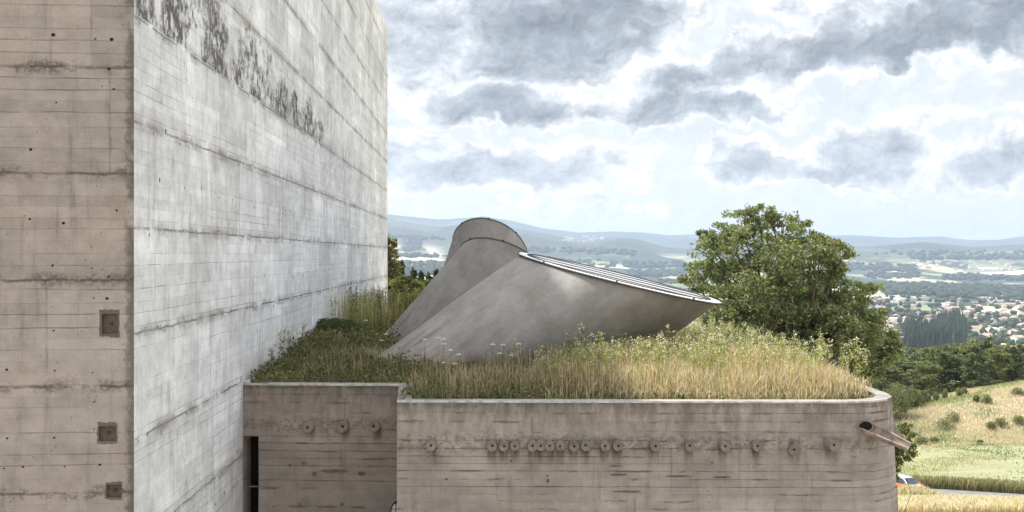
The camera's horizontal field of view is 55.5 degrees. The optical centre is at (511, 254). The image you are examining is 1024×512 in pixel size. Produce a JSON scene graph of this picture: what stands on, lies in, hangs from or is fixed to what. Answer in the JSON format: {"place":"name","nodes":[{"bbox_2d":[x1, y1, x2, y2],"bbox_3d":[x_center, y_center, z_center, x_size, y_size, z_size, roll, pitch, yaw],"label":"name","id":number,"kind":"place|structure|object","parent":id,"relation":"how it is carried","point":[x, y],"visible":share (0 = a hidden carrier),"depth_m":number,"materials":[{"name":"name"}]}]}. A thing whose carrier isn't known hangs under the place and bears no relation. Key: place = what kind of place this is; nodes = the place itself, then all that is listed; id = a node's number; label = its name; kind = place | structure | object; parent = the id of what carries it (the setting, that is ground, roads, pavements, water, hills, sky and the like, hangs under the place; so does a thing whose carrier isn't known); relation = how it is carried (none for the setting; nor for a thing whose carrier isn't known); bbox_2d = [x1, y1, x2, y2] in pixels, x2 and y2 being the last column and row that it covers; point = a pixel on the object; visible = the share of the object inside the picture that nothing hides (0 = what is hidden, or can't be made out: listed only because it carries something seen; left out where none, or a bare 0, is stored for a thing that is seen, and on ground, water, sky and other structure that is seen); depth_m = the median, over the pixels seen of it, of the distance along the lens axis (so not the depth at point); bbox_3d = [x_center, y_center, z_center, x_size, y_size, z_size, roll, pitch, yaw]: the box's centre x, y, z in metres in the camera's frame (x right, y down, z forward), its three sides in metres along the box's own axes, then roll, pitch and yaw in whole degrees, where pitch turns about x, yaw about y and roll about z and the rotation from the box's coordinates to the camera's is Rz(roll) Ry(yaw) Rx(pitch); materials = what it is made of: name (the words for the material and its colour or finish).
{"place":"outdoors","nodes":[
{"label":"outdoors","id":0,"kind":"place"},
{"bbox_2d":[376,0,1023,239],"label":"sky","id":1,"kind":"structure","parent":0,"point":[880,118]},
{"bbox_2d":[388,214,1023,492],"bbox_3d":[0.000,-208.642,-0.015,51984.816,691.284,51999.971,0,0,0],"label":"ground","id":2,"kind":"structure","parent":0,"point":[655,248],"depth_m":6439.05,"materials":[{"name":"green plant"}]},
{"bbox_2d":[0,0,387,511],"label":"church building","id":3,"kind":"structure","parent":2,"relation":"on","point":[193,207],"depth_m":16.50,"materials":[{"name":"concrete"}]},
{"bbox_2d":[388,235,403,293],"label":"broadleaf tree","id":4,"kind":"object","parent":2,"relation":"on","point":[394,270],"visible":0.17,"depth_m":65.76,"materials":[{"name":"green plant"}]},
{"bbox_2d":[398,258,405,275],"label":"conifer tree","id":5,"kind":"object","parent":2,"relation":"on","point":[402,269],"visible":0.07,"depth_m":111.83,"materials":[{"name":"green plant"}]},
{"bbox_2d":[388,275,431,312],"bbox_3d":[-6.050,9.154,62.018,4.631,15.766,4.273,0,0,-41],"label":"broadleaf tree","id":6,"kind":"object","parent":2,"relation":"on","point":[397,283],"visible":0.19,"depth_m":61.44,"materials":[{"name":"green plant"}]},
{"bbox_2d":[409,267,419,278],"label":"conifer tree","id":7,"kind":"object","parent":2,"relation":"on","point":[414,273],"visible":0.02,"depth_m":107.83,"materials":[{"name":"green plant"}]},
{"bbox_2d":[418,269,425,281],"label":"conifer tree","id":8,"kind":"object","parent":2,"relation":"on","point":[421,276],"visible":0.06,"depth_m":117.87,"materials":[{"name":"green plant"}]},
{"bbox_2d":[424,272,432,279],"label":"conifer tree","id":9,"kind":"object","parent":2,"relation":"on","point":[428,276],"visible":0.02,"depth_m":111.90,"materials":[{"name":"green plant"}]},
{"bbox_2d":[432,269,438,277],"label":"conifer tree","id":10,"kind":"object","parent":2,"relation":"on","point":[435,272],"visible":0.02,"depth_m":119.87,"materials":[{"name":"green plant"}]},
{"bbox_2d":[243,317,910,511],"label":"chapel wing","id":11,"kind":"structure","parent":2,"relation":"on","point":[319,446],"depth_m":19.17,"materials":[{"name":"grey concrete"}]},
{"bbox_2d":[251,436,258,511],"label":"dark door","id":12,"kind":"structure","parent":11,"relation":"in","point":[254,439],"depth_m":22.29,"materials":[{"name":"paint"}]},
{"bbox_2d":[266,347,279,369],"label":"dark weed","id":13,"kind":"object","parent":11,"relation":"on","point":[271,354],"visible":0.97,"depth_m":23.48,"materials":[{"name":"green plant"}]},
{"bbox_2d":[274,332,286,365],"bbox_3d":[-5.792,2.408,24.556,0.365,0.891,0.304,0,0,0],"label":"dark weed","id":14,"kind":"object","parent":11,"relation":"on","point":[280,346],"visible":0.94,"depth_m":24.50,"materials":[{"name":"green plant"}]},
{"bbox_2d":[278,323,291,354],"bbox_3d":[-5.991,2.311,25.554,0.410,1.008,0.367,0,0,-32],"label":"dark weed","id":15,"kind":"object","parent":11,"relation":"on","point":[284,337],"visible":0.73,"depth_m":25.55,"materials":[{"name":"green plant"}]},
{"bbox_2d":[283,329,294,358],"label":"dark weed","id":16,"kind":"object","parent":11,"relation":"on","point":[287,340],"visible":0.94,"depth_m":24.98,"materials":[{"name":"green plant"}]},
{"bbox_2d":[295,321,305,344],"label":"dark weed","id":17,"kind":"object","parent":11,"relation":"on","point":[302,329],"visible":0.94,"depth_m":27.46,"materials":[{"name":"green plant"}]},
{"bbox_2d":[315,317,364,335],"bbox_3d":[-5.528,2.436,31.960,1.732,0.722,3.529,0,0,0],"label":"bramble mound","id":18,"kind":"object","parent":11,"relation":"on","point":[324,323],"visible":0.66,"depth_m":31.28,"materials":[{"name":"green plant"}]},
{"bbox_2d":[327,279,422,332],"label":"wall weeds","id":19,"kind":"object","parent":11,"relation":"on","point":[378,303],"depth_m":36.85,"materials":[{"name":"green plant"}]},
{"bbox_2d":[390,501,396,511],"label":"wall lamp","id":20,"kind":"object","parent":11,"relation":"attached to","point":[394,507],"visible":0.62,"depth_m":21.47,"materials":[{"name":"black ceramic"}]},
{"bbox_2d":[386,237,527,339],"bbox_3d":[-1.800,1.337,34.600,6.600,3.846,4.800,0,0,0],"label":"light cannon","id":21,"kind":"object","parent":11,"relation":"on","point":[471,263],"visible":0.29,"depth_m":32.67,"materials":[{"name":"concrete"}]},
{"bbox_2d":[444,218,526,265],"bbox_3d":[-1.050,0.888,41.000,5.500,4.744,4.400,0,0,0],"label":"light cannon","id":22,"kind":"object","parent":11,"relation":"on","point":[477,227],"visible":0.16,"depth_m":39.15,"materials":[{"name":"concrete"}]},
{"bbox_2d":[304,335,684,398],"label":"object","id":23,"kind":"object","parent":11,"relation":"on","point":[496,371],"visible":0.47,"depth_m":21.84,"materials":[{"name":"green plant"}]},
{"bbox_2d":[377,252,721,367],"bbox_3d":[0.581,1.591,27.814,10.202,3.337,5.331,0,0,0],"label":"light cannon","id":24,"kind":"object","parent":11,"relation":"on","point":[527,301],"visible":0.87,"depth_m":25.89,"materials":[{"name":"concrete"}]},
{"bbox_2d":[249,310,871,402],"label":"green grass","id":25,"kind":"structure","parent":11,"relation":"on","point":[343,365],"depth_m":23.41,"materials":[{"name":"green plant"}]},
{"bbox_2d":[563,332,575,361],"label":"flowering weed","id":26,"kind":"object","parent":11,"relation":"on","point":[570,339],"visible":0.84,"depth_m":24.60,"materials":[{"name":"green plant"}]},
{"bbox_2d":[575,323,587,366],"bbox_3d":[1.727,2.366,24.272,0.282,1.315,0.345,0,0,25],"label":"flowering weed","id":27,"kind":"object","parent":11,"relation":"on","point":[580,330],"visible":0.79,"depth_m":24.27,"materials":[{"name":"green plant"}]},
{"bbox_2d":[594,332,600,353],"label":"flowering weed","id":28,"kind":"object","parent":11,"relation":"on","point":[599,338],"visible":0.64,"depth_m":24.39,"materials":[{"name":"green plant"}]},
{"bbox_2d":[609,340,622,360],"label":"flowering weed","id":29,"kind":"object","parent":11,"relation":"on","point":[614,347],"visible":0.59,"depth_m":24.01,"materials":[{"name":"green plant"}]},
{"bbox_2d":[664,323,676,356],"bbox_3d":[3.936,2.356,24.482,0.365,1.248,0.304,0,0,-25],"label":"flowering weed","id":30,"kind":"object","parent":11,"relation":"on","point":[668,335],"visible":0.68,"depth_m":24.42,"materials":[{"name":"green plant"}]},
{"bbox_2d":[670,336,684,358],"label":"flowering weed","id":31,"kind":"object","parent":11,"relation":"on","point":[676,340],"visible":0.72,"depth_m":23.40,"materials":[{"name":"green plant"}]},
{"bbox_2d":[497,313,867,395],"bbox_3d":[3.170,2.385,29.963,9.032,1.343,20.281,0,0,0],"label":"weed thicket","id":32,"kind":"object","parent":11,"relation":"on","point":[660,351],"visible":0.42,"depth_m":22.02,"materials":[{"name":"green plant"}]},
{"bbox_2d":[678,324,694,360],"bbox_3d":[4.163,2.307,22.972,0.367,1.327,0.410,0,0,-11],"label":"flowering weed","id":33,"kind":"object","parent":11,"relation":"on","point":[690,338],"visible":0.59,"depth_m":22.95,"materials":[{"name":"green plant"}]},
{"bbox_2d":[517,330,875,398],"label":"straw grass","id":34,"kind":"structure","parent":11,"relation":"on","point":[835,380],"depth_m":20.47,"materials":[{"name":"beige plant"}]},
{"bbox_2d":[696,326,703,350],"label":"flowering weed","id":35,"kind":"object","parent":11,"relation":"on","point":[700,335],"visible":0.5,"depth_m":24.48,"materials":[{"name":"green plant"}]},
{"bbox_2d":[708,327,720,354],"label":"flowering weed","id":36,"kind":"object","parent":11,"relation":"on","point":[718,339],"visible":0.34,"depth_m":23.55,"materials":[{"name":"green plant"}]},
{"bbox_2d":[724,323,733,348],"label":"flowering weed","id":37,"kind":"object","parent":11,"relation":"on","point":[728,338],"visible":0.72,"depth_m":24.14,"materials":[{"name":"green plant"}]},
{"bbox_2d":[736,321,749,345],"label":"flowering weed","id":38,"kind":"object","parent":11,"relation":"on","point":[743,340],"visible":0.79,"depth_m":24.44,"materials":[{"name":"green plant"}]},
{"bbox_2d":[751,327,763,347],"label":"flowering weed","id":39,"kind":"object","parent":11,"relation":"on","point":[756,340],"visible":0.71,"depth_m":23.40,"materials":[{"name":"green plant"}]},
{"bbox_2d":[765,331,776,357],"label":"flowering weed","id":40,"kind":"object","parent":11,"relation":"on","point":[768,337],"visible":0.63,"depth_m":23.49,"materials":[{"name":"green plant"}]},
{"bbox_2d":[779,330,796,355],"bbox_3d":[6.648,2.411,23.195,0.367,1.239,0.410,0,0,-36],"label":"flowering weed","id":41,"kind":"object","parent":11,"relation":"on","point":[792,339],"visible":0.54,"depth_m":23.19,"materials":[{"name":"green plant"}]},
{"bbox_2d":[802,336,816,364],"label":"flowering weed","id":42,"kind":"object","parent":11,"relation":"on","point":[811,348],"visible":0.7,"depth_m":22.95,"materials":[{"name":"green plant"}]},
{"bbox_2d":[823,338,832,367],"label":"flowering weed","id":43,"kind":"object","parent":11,"relation":"on","point":[831,356],"visible":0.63,"depth_m":22.63,"materials":[{"name":"green plant"}]},
{"bbox_2d":[844,340,856,371],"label":"flowering weed","id":44,"kind":"object","parent":11,"relation":"on","point":[849,354],"visible":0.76,"depth_m":22.40,"materials":[{"name":"green plant"}]},
{"bbox_2d":[860,348,877,381],"bbox_3d":[7.996,2.543,21.975,0.372,0.901,0.370,0,0,-31],"label":"flowering weed","id":45,"kind":"object","parent":11,"relation":"on","point":[865,358],"visible":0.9,"depth_m":21.98,"materials":[{"name":"green plant"}]},
{"bbox_2d":[388,233,1023,299],"bbox_3d":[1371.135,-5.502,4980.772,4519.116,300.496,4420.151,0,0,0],"label":"valley woodland","id":46,"kind":"object","parent":2,"relation":"on","point":[964,289],"visible":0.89,"depth_m":5244.60,"materials":[{"name":"green plant"}]},
{"bbox_2d":[675,203,906,384],"bbox_3d":[12.742,5.578,45.308,10.723,16.061,7.519,0,0,0],"label":"broadleaf tree","id":47,"kind":"object","parent":2,"relation":"on","point":[838,318],"visible":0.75,"depth_m":43.87,"materials":[{"name":"green plant"}]},
{"bbox_2d":[869,366,916,398],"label":"woodland tree","id":48,"kind":"object","parent":2,"relation":"on","point":[891,373],"visible":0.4,"depth_m":171.07,"materials":[{"name":"green plant"}]},
{"bbox_2d":[882,356,906,383],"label":"woodland tree","id":49,"kind":"object","parent":2,"relation":"on","point":[891,362],"visible":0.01,"depth_m":201.88,"materials":[{"name":"green plant"}]},
{"bbox_2d":[885,350,908,383],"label":"woodland tree","id":50,"kind":"object","parent":2,"relation":"on","point":[905,354],"visible":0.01,"depth_m":224.45,"materials":[{"name":"green plant"}]},
{"bbox_2d":[882,382,915,417],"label":"bush","id":51,"kind":"object","parent":2,"relation":"on","point":[895,391],"visible":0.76,"depth_m":149.27,"materials":[{"name":"green plant"}]},
{"bbox_2d":[885,358,919,394],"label":"woodland tree","id":52,"kind":"object","parent":2,"relation":"on","point":[904,365],"visible":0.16,"depth_m":176.62,"materials":[{"name":"green plant"}]},
{"bbox_2d":[895,422,921,511],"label":"tree","id":53,"kind":"object","parent":2,"relation":"on","point":[899,452],"visible":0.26,"depth_m":35.81,"materials":[{"name":"green plant"}]},
{"bbox_2d":[900,385,923,407],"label":"bush","id":54,"kind":"object","parent":2,"relation":"on","point":[917,395],"visible":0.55,"depth_m":155.16,"materials":[{"name":"green plant"}]},
{"bbox_2d":[906,346,924,378],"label":"woodland tree","id":55,"kind":"object","parent":2,"relation":"on","point":[913,357],"visible":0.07,"depth_m":199.18,"materials":[{"name":"green plant"}]},
{"bbox_2d":[913,389,929,403],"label":"bush","id":56,"kind":"object","parent":2,"relation":"on","point":[925,394],"visible":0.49,"depth_m":159.38,"materials":[{"name":"green plant"}]},
{"bbox_2d":[915,436,928,444],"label":"bush","id":57,"kind":"object","parent":2,"relation":"on","point":[919,440],"visible":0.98,"depth_m":132.67,"materials":[{"name":"green plant"}]},
{"bbox_2d":[902,361,944,395],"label":"woodland tree","id":58,"kind":"object","parent":2,"relation":"on","point":[923,374],"visible":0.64,"depth_m":171.86,"materials":[{"name":"green plant"}]},
{"bbox_2d":[917,344,948,390],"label":"woodland tree","id":59,"kind":"object","parent":2,"relation":"on","point":[929,352],"visible":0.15,"depth_m":190.27,"materials":[{"name":"green plant"}]},
{"bbox_2d":[929,437,939,441],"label":"bush","id":60,"kind":"object","parent":2,"relation":"on","point":[934,439],"visible":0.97,"depth_m":133.76,"materials":[{"name":"green plant"}]},
{"bbox_2d":[903,306,967,351],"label":"conifer plantation","id":61,"kind":"object","parent":2,"relation":"on","point":[942,329],"visible":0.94,"depth_m":1296.27,"materials":[{"name":"green plant"}]},
{"bbox_2d":[932,391,939,400],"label":"bush","id":62,"kind":"object","parent":2,"relation":"on","point":[935,396],"visible":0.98,"depth_m":159.80,"materials":[{"name":"green plant"}]},
{"bbox_2d":[921,348,966,392],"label":"woodland tree","id":63,"kind":"object","parent":2,"relation":"on","point":[946,371],"visible":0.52,"depth_m":178.82,"materials":[{"name":"green plant"}]},
{"bbox_2d":[933,416,955,429],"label":"bush","id":64,"kind":"object","parent":2,"relation":"on","point":[945,423],"visible":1,"depth_m":140.81,"materials":[{"name":"green plant"}]},
{"bbox_2d":[942,388,947,397],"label":"bush","id":65,"kind":"object","parent":2,"relation":"on","point":[944,393],"visible":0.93,"depth_m":159.73,"materials":[{"name":"green plant"}]},
{"bbox_2d":[868,292,1023,345],"bbox_3d":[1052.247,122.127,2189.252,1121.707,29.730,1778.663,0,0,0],"label":"town trees","id":66,"kind":"object","parent":2,"relation":"on","point":[1002,336],"visible":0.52,"depth_m":1966.11,"materials":[{"name":"green plant"}]},
{"bbox_2d":[935,357,966,391],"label":"woodland tree","id":67,"kind":"object","parent":2,"relation":"on","point":[960,371],"visible":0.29,"depth_m":179.16,"materials":[{"name":"green plant"}]},
{"bbox_2d":[945,409,959,421],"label":"bush","id":68,"kind":"object","parent":2,"relation":"on","point":[954,418],"visible":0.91,"depth_m":143.77,"materials":[{"name":"green plant"}]},
{"bbox_2d":[938,344,967,385],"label":"woodland tree","id":69,"kind":"object","parent":2,"relation":"on","point":[949,348],"visible":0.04,"depth_m":198.74,"materials":[{"name":"green plant"}]},
{"bbox_2d":[955,388,962,395],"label":"bush","id":70,"kind":"object","parent":2,"relation":"on","point":[958,392],"visible":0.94,"depth_m":157.78,"materials":[{"name":"green plant"}]},
{"bbox_2d":[896,433,1023,480],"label":"meadow tufts","id":71,"kind":"object","parent":2,"relation":"on","point":[958,458],"visible":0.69,"depth_m":114.40,"materials":[{"name":"yellow plant"}]},
{"bbox_2d":[897,493,1023,511],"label":"dry meadow grass","id":72,"kind":"structure","parent":2,"relation":"on","point":[947,502],"depth_m":62.72,"materials":[{"name":"beige plant"}]},
{"bbox_2d":[953,342,967,386],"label":"woodland tree","id":73,"kind":"object","parent":2,"relation":"on","point":[958,344],"visible":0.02,"depth_m":230.89,"materials":[{"name":"green plant"}]},
{"bbox_2d":[901,380,1023,447],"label":"hillock grass","id":74,"kind":"structure","parent":2,"relation":"on","point":[982,390],"depth_m":145.27,"materials":[{"name":"beige plant"}]},
{"bbox_2d":[956,337,975,388],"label":"woodland tree","id":75,"kind":"object","parent":2,"relation":"on","point":[969,340],"visible":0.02,"depth_m":205.86,"materials":[{"name":"green plant"}]},
{"bbox_2d":[947,341,997,391],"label":"woodland tree","id":76,"kind":"object","parent":2,"relation":"on","point":[973,361],"visible":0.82,"depth_m":173.11,"materials":[{"name":"green plant"}]},
{"bbox_2d":[972,395,979,401],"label":"bush","id":77,"kind":"object","parent":2,"relation":"on","point":[975,397],"visible":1,"depth_m":150.76,"materials":[{"name":"green plant"}]},
{"bbox_2d":[980,393,992,403],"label":"bush","id":78,"kind":"object","parent":2,"relation":"on","point":[986,398],"visible":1,"depth_m":149.75,"materials":[{"name":"green plant"}]},
{"bbox_2d":[969,335,1004,387],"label":"woodland tree","id":79,"kind":"object","parent":2,"relation":"on","point":[986,342],"visible":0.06,"depth_m":194.95,"materials":[{"name":"green plant"}]},
{"bbox_2d":[984,421,997,429],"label":"bush","id":80,"kind":"object","parent":2,"relation":"on","point":[990,424],"visible":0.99,"depth_m":137.73,"materials":[{"name":"green plant"}]},
{"bbox_2d":[985,327,998,332],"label":"house","id":81,"kind":"structure","parent":2,"relation":"on","point":[988,328],"depth_m":1593.82,"materials":[{"name":"white paint"}]},
{"bbox_2d":[972,347,1013,385],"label":"woodland tree","id":82,"kind":"object","parent":2,"relation":"on","point":[997,357],"visible":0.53,"depth_m":180.12,"materials":[{"name":"green plant"}]},
{"bbox_2d":[995,417,1009,427],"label":"bush","id":83,"kind":"object","parent":2,"relation":"on","point":[1000,421],"visible":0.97,"depth_m":138.64,"materials":[{"name":"green plant"}]},
{"bbox_2d":[989,345,1023,380],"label":"woodland tree","id":84,"kind":"object","parent":2,"relation":"on","point":[1003,347],"visible":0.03,"depth_m":194.66,"materials":[{"name":"green plant"}]},
{"bbox_2d":[995,342,1023,381],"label":"woodland tree","id":85,"kind":"object","parent":2,"relation":"on","point":[1018,360],"visible":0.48,"depth_m":182.69,"materials":[{"name":"green plant"}]},
{"bbox_2d":[1004,302,1015,306],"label":"house","id":86,"kind":"structure","parent":2,"relation":"on","point":[1011,304],"depth_m":2437.95,"materials":[{"name":"paint"}]},
{"bbox_2d":[1009,387,1023,394],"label":"bush","id":87,"kind":"object","parent":2,"relation":"on","point":[1019,392],"visible":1,"depth_m":151.75,"materials":[{"name":"green plant"}]},
{"bbox_2d":[1009,335,1023,340],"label":"house","id":88,"kind":"structure","parent":2,"relation":"on","point":[1015,337],"depth_m":1407.48,"materials":[{"name":"white paint"}]},
{"bbox_2d":[1011,415,1023,424],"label":"bush","id":89,"kind":"object","parent":2,"relation":"on","point":[1018,419],"visible":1,"depth_m":139.81,"materials":[{"name":"green plant"}]},
{"bbox_2d":[1015,304,1023,308],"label":"house","id":90,"kind":"structure","parent":2,"relation":"on","point":[1019,306],"depth_m":2347.60,"materials":[{"name":"paint"}]},
{"bbox_2d":[897,483,939,495],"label":"tall roadside grass","id":91,"kind":"structure","parent":0,"point":[914,489],"depth_m":80.72,"materials":[{"name":"beige plant"}]},
{"bbox_2d":[909,473,1023,493],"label":"verge grass","id":92,"kind":"structure","parent":0,"point":[979,485],"depth_m":86.06,"materials":[{"name":"green plant"}]},
{"bbox_2d":[931,489,1023,495],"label":"road","id":93,"kind":"structure","parent":0,"point":[945,491],"depth_m":84.70,"materials":[{"name":"grey asphalt"}]},
{"bbox_2d":[896,474,920,486],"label":"parked car","id":94,"kind":"object","parent":93,"relation":"on","point":[904,480],"visible":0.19,"depth_m":84.20,"materials":[{"name":"white paint"}]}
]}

